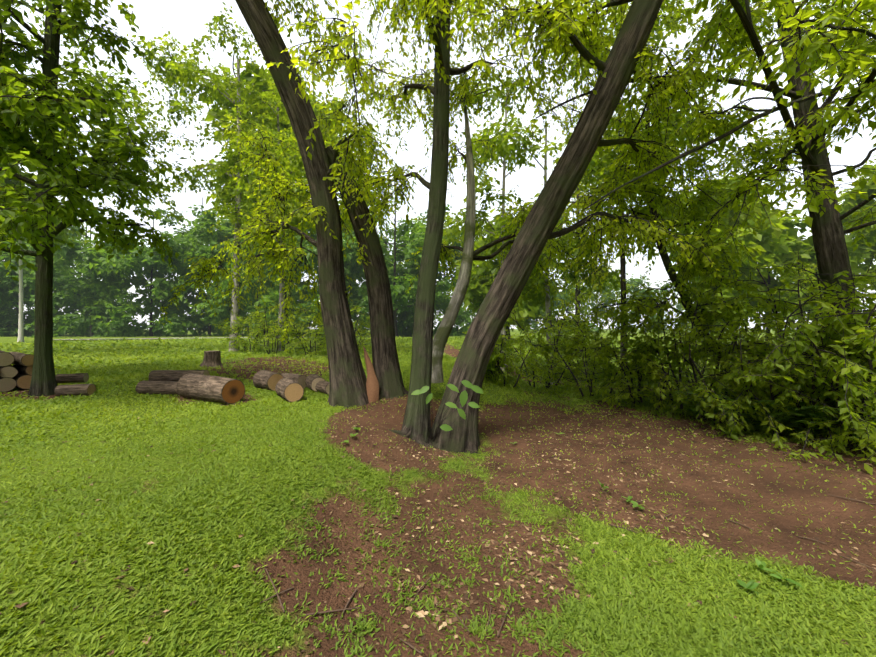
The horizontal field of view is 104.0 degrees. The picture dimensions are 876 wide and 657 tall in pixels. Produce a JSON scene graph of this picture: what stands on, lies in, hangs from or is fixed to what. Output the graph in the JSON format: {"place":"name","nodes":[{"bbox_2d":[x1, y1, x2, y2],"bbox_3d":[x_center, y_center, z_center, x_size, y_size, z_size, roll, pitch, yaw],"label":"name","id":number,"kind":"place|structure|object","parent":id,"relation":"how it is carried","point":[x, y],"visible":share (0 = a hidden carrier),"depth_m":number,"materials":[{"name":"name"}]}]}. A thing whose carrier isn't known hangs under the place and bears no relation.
{"place":"outdoors","nodes":[
{"label":"outdoors","id":0,"kind":"place"},
{"bbox_2d":[0,0,175,247],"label":"tree","id":1,"kind":"object","parent":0,"point":[84,38],"depth_m":16.09,"materials":[{"name":"green plant"}]},
{"bbox_2d":[229,91,401,248],"bbox_3d":[-4.698,-4.235,15.160,6.130,11.739,7.358,0,0,-2],"label":"lawn tree","id":2,"kind":"object","parent":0,"point":[297,167],"depth_m":13.25,"materials":[{"name":"green plant"}]},
{"bbox_2d":[0,329,875,656],"bbox_3d":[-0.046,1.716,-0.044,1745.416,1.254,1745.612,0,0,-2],"label":"ground","id":3,"kind":"structure","parent":0,"point":[704,499],"depth_m":2.65,"materials":[{"name":"green plant"}]},
{"bbox_2d":[0,377,16,391],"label":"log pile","id":4,"kind":"object","parent":3,"relation":"on","point":[7,384],"visible":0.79,"depth_m":6.12,"materials":[{"name":"brown wood"}]},
{"bbox_2d":[0,365,17,377],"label":"log","id":5,"kind":"object","parent":4,"relation":"on","point":[10,371],"visible":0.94,"depth_m":6.14,"materials":[{"name":"brown wood"}]},
{"bbox_2d":[0,350,14,366],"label":"log","id":6,"kind":"object","parent":5,"relation":"on","point":[6,358],"visible":1,"depth_m":6.12,"materials":[{"name":"brown wood"}]},
{"bbox_2d":[13,373,31,388],"bbox_3d":[-7.867,0.995,6.463,0.666,0.283,0.282,0,0,28],"label":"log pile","id":7,"kind":"object","parent":3,"relation":"on","point":[23,381],"visible":0.54,"depth_m":6.29,"materials":[{"name":"brown wood"}]},
{"bbox_2d":[0,231,75,334],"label":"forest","id":8,"kind":"object","parent":3,"relation":"on","point":[11,310],"depth_m":56.14,"materials":[{"name":"green plant"}]},
{"bbox_2d":[0,241,77,336],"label":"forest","id":9,"kind":"object","parent":3,"relation":"on","point":[5,319],"depth_m":48.56,"materials":[{"name":"green plant"}]},
{"bbox_2d":[0,126,98,341],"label":"tree","id":10,"kind":"object","parent":3,"relation":"on","point":[34,176],"depth_m":28.88,"materials":[{"name":"plant"}]},
{"bbox_2d":[55,373,88,382],"bbox_3d":[-6.733,0.914,6.291,0.400,0.176,0.182,0,0,-22],"label":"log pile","id":11,"kind":"object","parent":3,"relation":"on","point":[74,378],"visible":0.94,"depth_m":6.25,"materials":[{"name":"brown wood"}]},
{"bbox_2d":[0,227,148,337],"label":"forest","id":12,"kind":"object","parent":3,"relation":"on","point":[104,288],"depth_m":47.22,"materials":[{"name":"green plant"}]},
{"bbox_2d":[54,384,95,396],"bbox_3d":[-6.066,1.037,5.728,0.450,0.207,0.202,0,0,-12],"label":"log","id":13,"kind":"object","parent":3,"relation":"on","point":[79,389],"visible":0.85,"depth_m":5.66,"materials":[{"name":"brown wood"}]},
{"bbox_2d":[24,222,140,335],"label":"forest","id":14,"kind":"object","parent":3,"relation":"on","point":[77,228],"depth_m":55.58,"materials":[{"name":"green plant"}]},
{"bbox_2d":[0,0,208,396],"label":"tree","id":15,"kind":"object","parent":3,"relation":"on","point":[20,138],"depth_m":5.52,"materials":[{"name":"green plant"}]},
{"bbox_2d":[75,215,216,336],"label":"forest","id":16,"kind":"object","parent":3,"relation":"on","point":[160,291],"depth_m":47.34,"materials":[{"name":"green plant"}]},
{"bbox_2d":[135,380,178,394],"bbox_3d":[-4.592,1.026,5.873,1.101,0.243,0.251,0,0,8],"label":"split log","id":17,"kind":"object","parent":3,"relation":"on","point":[156,387],"visible":0.48,"depth_m":5.80,"materials":[{"name":"brown wood"}]},
{"bbox_2d":[53,337,265,339],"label":"road","id":18,"kind":"structure","parent":3,"relation":"on","point":[137,338],"depth_m":38.20,"materials":[{"name":"grey asphalt"}]},
{"bbox_2d":[138,197,232,334],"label":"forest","id":19,"kind":"object","parent":3,"relation":"on","point":[166,220],"depth_m":56.41,"materials":[{"name":"green plant"}]},
{"bbox_2d":[139,204,268,335],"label":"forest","id":20,"kind":"object","parent":3,"relation":"on","point":[206,221],"depth_m":48.19,"materials":[{"name":"green plant"}]},
{"bbox_2d":[176,373,244,403],"bbox_3d":[-3.611,0.954,5.452,1.150,0.412,0.421,0,0,26],"label":"log","id":21,"kind":"object","parent":3,"relation":"on","point":[217,389],"visible":0.96,"depth_m":5.25,"materials":[{"name":"brown wood"}]},
{"bbox_2d":[200,350,222,367],"bbox_3d":[-6.731,1.042,10.177,0.648,0.776,0.613,0,0,-2],"label":"stump","id":22,"kind":"object","parent":3,"relation":"on","point":[212,358],"visible":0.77,"depth_m":10.01,"materials":[{"name":"brown wood"}]},
{"bbox_2d":[116,2,317,351],"bbox_3d":[-10.618,-6.440,16.604,8.900,16.145,8.921,0,0,-2],"label":"lawn tree","id":23,"kind":"object","parent":3,"relation":"on","point":[177,72],"depth_m":15.75,"materials":[{"name":"green plant"}]},
{"bbox_2d":[212,314,275,352],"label":"shrub","id":24,"kind":"object","parent":3,"relation":"on","point":[240,329],"depth_m":16.09,"materials":[{"name":"green plant"}]},
{"bbox_2d":[187,239,308,335],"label":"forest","id":25,"kind":"object","parent":3,"relation":"on","point":[224,285],"depth_m":46.56,"materials":[{"name":"green plant"}]},
{"bbox_2d":[215,211,296,335],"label":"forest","id":26,"kind":"object","parent":3,"relation":"on","point":[227,224],"depth_m":56.70,"materials":[{"name":"green plant"}]},
{"bbox_2d":[226,297,309,353],"bbox_3d":[-7.731,-0.017,15.076,3.759,2.736,4.017,0,0,-2],"label":"shrub","id":27,"kind":"object","parent":3,"relation":"on","point":[256,322],"depth_m":15.17,"materials":[{"name":"green plant"}]},
{"bbox_2d":[253,370,283,390],"bbox_3d":[-3.190,0.983,6.456,0.550,0.362,0.349,0,0,38],"label":"log","id":28,"kind":"object","parent":3,"relation":"on","point":[265,379],"visible":0.77,"depth_m":6.30,"materials":[{"name":"brown wood"}]},
{"bbox_2d":[203,76,335,350],"bbox_3d":[-7.953,-5.174,16.048,7.380,13.625,8.547,0,0,-2],"label":"lawn tree","id":29,"kind":"object","parent":3,"relation":"on","point":[221,209],"depth_m":15.98,"materials":[{"name":"green plant"}]},
{"bbox_2d":[198,48,366,344],"bbox_3d":[-10.320,-7.988,22.819,10.783,19.258,8.517,0,0,-2],"label":"lawn tree","id":30,"kind":"object","parent":3,"relation":"on","point":[260,77],"depth_m":21.43,"materials":[{"name":"green plant"}]},
{"bbox_2d":[222,222,344,336],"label":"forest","id":31,"kind":"object","parent":3,"relation":"on","point":[248,307],"depth_m":44.94,"materials":[{"name":"green plant"}]},
{"bbox_2d":[275,378,303,401],"bbox_3d":[-2.384,0.990,5.513,0.338,0.345,0.500,0,0,-37],"label":"log","id":32,"kind":"object","parent":3,"relation":"on","point":[289,389],"visible":0.96,"depth_m":5.33,"materials":[{"name":"brown wood"}]},
{"bbox_2d":[281,373,306,388],"bbox_3d":[-2.749,1.004,6.501,0.500,0.300,0.300,0,0,28],"label":"log","id":33,"kind":"object","parent":3,"relation":"on","point":[299,378],"visible":0.48,"depth_m":6.39,"materials":[{"name":"brown wood"}]},
{"bbox_2d":[263,305,326,355],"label":"shrub","id":34,"kind":"object","parent":3,"relation":"on","point":[295,340],"depth_m":14.10,"materials":[{"name":"green plant"}]},
{"bbox_2d":[288,231,323,330],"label":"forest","id":35,"kind":"object","parent":3,"relation":"on","point":[312,289],"depth_m":61.74,"materials":[{"name":"green plant"}]},
{"bbox_2d":[305,374,324,391],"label":"log","id":36,"kind":"object","parent":3,"relation":"on","point":[312,381],"visible":0.75,"depth_m":6.14,"materials":[{"name":"brown wood"}]},
{"bbox_2d":[315,381,329,393],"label":"log","id":37,"kind":"object","parent":3,"relation":"on","point":[322,386],"visible":0.58,"depth_m":5.96,"materials":[{"name":"brown wood"}]},
{"bbox_2d":[299,305,371,358],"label":"shrub","id":38,"kind":"object","parent":3,"relation":"on","point":[357,331],"depth_m":13.22,"materials":[{"name":"green plant"}]},
{"bbox_2d":[286,225,392,336],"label":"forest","id":39,"kind":"object","parent":3,"relation":"on","point":[356,291],"depth_m":45.39,"materials":[{"name":"green plant"}]},
{"bbox_2d":[338,191,385,334],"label":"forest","id":40,"kind":"object","parent":3,"relation":"on","point":[354,282],"depth_m":56.72,"materials":[{"name":"green plant"}]},
{"bbox_2d":[363,346,378,402],"bbox_3d":[-1.094,0.738,5.415,0.322,0.909,0.160,0,0,33],"label":"tree wound","id":41,"kind":"object","parent":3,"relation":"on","point":[372,385],"depth_m":5.37},
{"bbox_2d":[352,222,412,330],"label":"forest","id":42,"kind":"object","parent":3,"relation":"on","point":[390,232],"depth_m":58.47,"materials":[{"name":"green plant"}]},
{"bbox_2d":[342,198,446,336],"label":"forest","id":43,"kind":"object","parent":3,"relation":"on","point":[400,296],"depth_m":46.18,"materials":[{"name":"green plant"}]},
{"bbox_2d":[342,387,479,453],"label":"tree roots","id":44,"kind":"object","parent":3,"relation":"on","point":[406,432],"visible":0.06,"depth_m":4.37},
{"bbox_2d":[386,238,474,335],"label":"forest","id":45,"kind":"object","parent":3,"relation":"on","point":[405,321],"depth_m":50.69,"materials":[{"name":"green plant"}]},
{"bbox_2d":[0,355,875,656],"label":"leaf litter","id":46,"kind":"object","parent":3,"relation":"on","point":[508,583],"visible":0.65,"depth_m":2.56,"materials":[{"name":"beige plant"}]},
{"bbox_2d":[403,203,486,334],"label":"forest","id":47,"kind":"object","parent":3,"relation":"on","point":[441,274],"depth_m":56.54,"materials":[{"name":"green plant"}]},
{"bbox_2d":[159,0,740,452],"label":"tree","id":48,"kind":"object","parent":3,"relation":"on","point":[348,378],"depth_m":4.71,"materials":[{"name":"green plant"}]},
{"bbox_2d":[411,65,566,372],"bbox_3d":[1.719,-3.801,12.816,5.741,12.677,6.264,0,0,-2],"label":"tree","id":49,"kind":"object","parent":3,"relation":"on","point":[480,214],"depth_m":12.24,"materials":[{"name":"green plant"}]},
{"bbox_2d":[458,326,527,380],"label":"shrub","id":50,"kind":"object","parent":3,"relation":"on","point":[510,343],"depth_m":9.00,"materials":[{"name":"green plant"}]},
{"bbox_2d":[453,207,552,337],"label":"tree","id":51,"kind":"object","parent":3,"relation":"on","point":[477,291],"depth_m":24.97,"materials":[{"name":"green plant"}]},
{"bbox_2d":[484,333,564,387],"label":"shrub","id":52,"kind":"object","parent":3,"relation":"on","point":[516,368],"depth_m":8.50,"materials":[{"name":"green plant"}]},
{"bbox_2d":[528,280,560,332],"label":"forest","id":53,"kind":"object","parent":3,"relation":"on","point":[533,326],"depth_m":96.90,"materials":[{"name":"green plant"}]},
{"bbox_2d":[497,293,620,394],"bbox_3d":[2.791,0.446,9.166,2.363,2.916,3.508,0,0,-46],"label":"shrub","id":54,"kind":"object","parent":3,"relation":"on","point":[561,348],"depth_m":8.92,"materials":[{"name":"green plant"}]},
{"bbox_2d":[461,107,663,384],"bbox_3d":[3.819,-2.086,11.580,6.350,9.817,5.212,0,0,-2],"label":"tree","id":55,"kind":"object","parent":3,"relation":"on","point":[507,147],"depth_m":11.15,"materials":[{"name":"green plant"}]},
{"bbox_2d":[260,413,875,653],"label":"fallen sticks","id":56,"kind":"object","parent":3,"relation":"on","point":[343,610],"visible":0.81,"depth_m":1.82,"materials":[{"name":"brown wood"}]},
{"bbox_2d":[541,281,597,332],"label":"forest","id":57,"kind":"object","parent":3,"relation":"on","point":[563,298],"depth_m":97.91,"materials":[{"name":"green plant"}]},
{"bbox_2d":[341,380,802,593],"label":"leaves","id":58,"kind":"object","parent":3,"relation":"on","point":[751,584],"depth_m":4.07,"materials":[{"name":"green plant"}]},
{"bbox_2d":[535,298,629,383],"bbox_3d":[5.013,0.494,12.082,3.547,3.107,2.197,0,0,38],"label":"shrub","id":59,"kind":"object","parent":3,"relation":"on","point":[583,328],"depth_m":11.81,"materials":[{"name":"green plant"}]},
{"bbox_2d":[516,310,657,400],"bbox_3d":[3.258,0.668,8.102,3.198,2.142,2.800,0,0,-2],"label":"shrub","id":60,"kind":"object","parent":3,"relation":"on","point":[569,357],"depth_m":7.94,"materials":[{"name":"green plant"}]},
{"bbox_2d":[532,109,643,351],"bbox_3d":[8.566,-5.168,20.368,6.637,14.492,8.127,0,0,-2],"label":"tree","id":61,"kind":"object","parent":3,"relation":"on","point":[580,286],"depth_m":19.35,"materials":[{"name":"green plant"}]},
{"bbox_2d":[584,280,618,331],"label":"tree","id":62,"kind":"object","parent":3,"relation":"on","point":[593,304],"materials":[{"name":"green plant"}]},
{"bbox_2d":[577,336,700,417],"bbox_3d":[3.994,1.025,7.006,2.092,1.780,2.860,0,0,26],"label":"shrub","id":63,"kind":"object","parent":3,"relation":"on","point":[601,360],"depth_m":6.72,"materials":[{"name":"green plant"}]},
{"bbox_2d":[612,274,674,332],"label":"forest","id":64,"kind":"object","parent":3,"relation":"on","point":[634,281],"depth_m":98.32,"materials":[{"name":"green plant"}]},
{"bbox_2d":[549,0,766,386],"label":"slim tree","id":65,"kind":"object","parent":3,"relation":"on","point":[604,161],"depth_m":9.19,"materials":[{"name":"green plant"}]},
{"bbox_2d":[567,60,768,379],"bbox_3d":[4.729,-1.878,7.077,4.198,8.008,3.721,0,0,-2],"label":"tree","id":66,"kind":"object","parent":3,"relation":"on","point":[696,211],"depth_m":6.44,"materials":[{"name":"green plant"}]},
{"bbox_2d":[672,290,694,330],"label":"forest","id":67,"kind":"object","parent":3,"relation":"on","point":[678,306],"visible":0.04,"depth_m":124.10,"materials":[{"name":"green plant"}]},
{"bbox_2d":[648,289,733,386],"bbox_3d":[8.218,0.218,10.716,3.146,3.576,3.408,0,0,-2],"label":"shrub","id":68,"kind":"object","parent":3,"relation":"on","point":[700,365],"depth_m":10.96,"materials":[{"name":"green plant"}]},
{"bbox_2d":[604,268,807,439],"bbox_3d":[4.450,0.365,5.961,2.204,2.751,2.961,0,0,-35],"label":"shrub","id":69,"kind":"object","parent":3,"relation":"on","point":[716,384],"depth_m":5.78,"materials":[{"name":"green plant"}]},
{"bbox_2d":[536,0,875,405],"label":"tree","id":70,"kind":"object","parent":3,"relation":"on","point":[810,48],"depth_m":4.53,"materials":[{"name":"green plant"}]},
{"bbox_2d":[666,164,795,337],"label":"tree","id":71,"kind":"object","parent":3,"relation":"on","point":[762,240],"visible":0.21,"depth_m":21.42,"materials":[{"name":"green plant"}]},
{"bbox_2d":[634,313,854,459],"bbox_3d":[5.010,0.749,5.666,2.579,2.020,3.188,0,0,-2],"label":"shrub","id":72,"kind":"object","parent":3,"relation":"on","point":[737,427],"depth_m":5.02,"materials":[{"name":"green plant"}]},
{"bbox_2d":[675,389,875,454],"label":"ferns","id":73,"kind":"object","parent":3,"relation":"on","point":[800,414],"depth_m":4.74,"materials":[{"name":"green plant"}]},
{"bbox_2d":[680,256,875,453],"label":"shrub","id":74,"kind":"object","parent":3,"relation":"on","point":[828,341],"depth_m":4.79,"materials":[{"name":"green plant"}]},
{"bbox_2d":[685,278,875,461],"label":"shrub","id":75,"kind":"object","parent":3,"relation":"on","point":[812,326],"depth_m":4.24,"materials":[{"name":"green plant"}]},
{"bbox_2d":[715,279,875,474],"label":"shrub","id":76,"kind":"object","parent":3,"relation":"on","point":[860,431],"depth_m":4.27,"materials":[{"name":"green plant"}]},
{"bbox_2d":[743,209,875,346],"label":"tree","id":77,"kind":"object","parent":3,"relation":"on","point":[805,248],"depth_m":23.92,"materials":[{"name":"green plant"}]},
{"bbox_2d":[749,296,875,457],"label":"shrub","id":78,"kind":"object","parent":3,"relation":"on","point":[851,345],"depth_m":4.49,"materials":[{"name":"green plant"}]},
{"bbox_2d":[754,251,875,337],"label":"shrub","id":79,"kind":"object","parent":3,"relation":"on","point":[806,281],"depth_m":10.70,"materials":[{"name":"green plant"}]},
{"bbox_2d":[838,159,875,291],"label":"tree","id":80,"kind":"object","parent":3,"relation":"on","point":[847,204],"visible":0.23,"depth_m":28.88,"materials":[{"name":"green plant"}]},
{"bbox_2d":[842,160,875,268],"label":"tree","id":81,"kind":"object","parent":3,"relation":"on","point":[874,209],"depth_m":21.51,"materials":[{"name":"green plant"}]},
{"bbox_2d":[0,336,875,656],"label":"grass","id":82,"kind":"structure","parent":0,"point":[144,368],"depth_m":2.15,"materials":[{"name":"green plant"}]},
{"bbox_2d":[0,0,875,328],"label":"sky","id":83,"kind":"structure","parent":0,"point":[185,20],"materials":[{"name":"white"}]},
{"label":"split log","id":84,"kind":"object","parent":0,"visible":0},
{"bbox_2d":[148,370,209,381],"bbox_3d":[-4.708,0.871,6.243,0.900,0.233,0.234,0,0,-7],"label":"split log","id":85,"kind":"object","parent":84,"relation":"on","point":[165,375],"visible":0.67,"depth_m":6.14,"materials":[{"name":"brown wood"}]},
{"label":"log","id":86,"kind":"object","parent":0,"visible":0},
{"bbox_2d":[13,364,32,374],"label":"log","id":87,"kind":"object","parent":86,"relation":"on","point":[24,370],"visible":0.25,"depth_m":6.38,"materials":[{"name":"brown wood"}]},
{"bbox_2d":[8,352,33,365],"bbox_3d":[-7.887,0.573,6.457,0.813,0.244,0.236,0,0,23],"label":"log","id":88,"kind":"object","parent":87,"relation":"on","point":[23,359],"visible":0.67,"depth_m":6.29,"materials":[{"name":"brown wood"}]}
]}

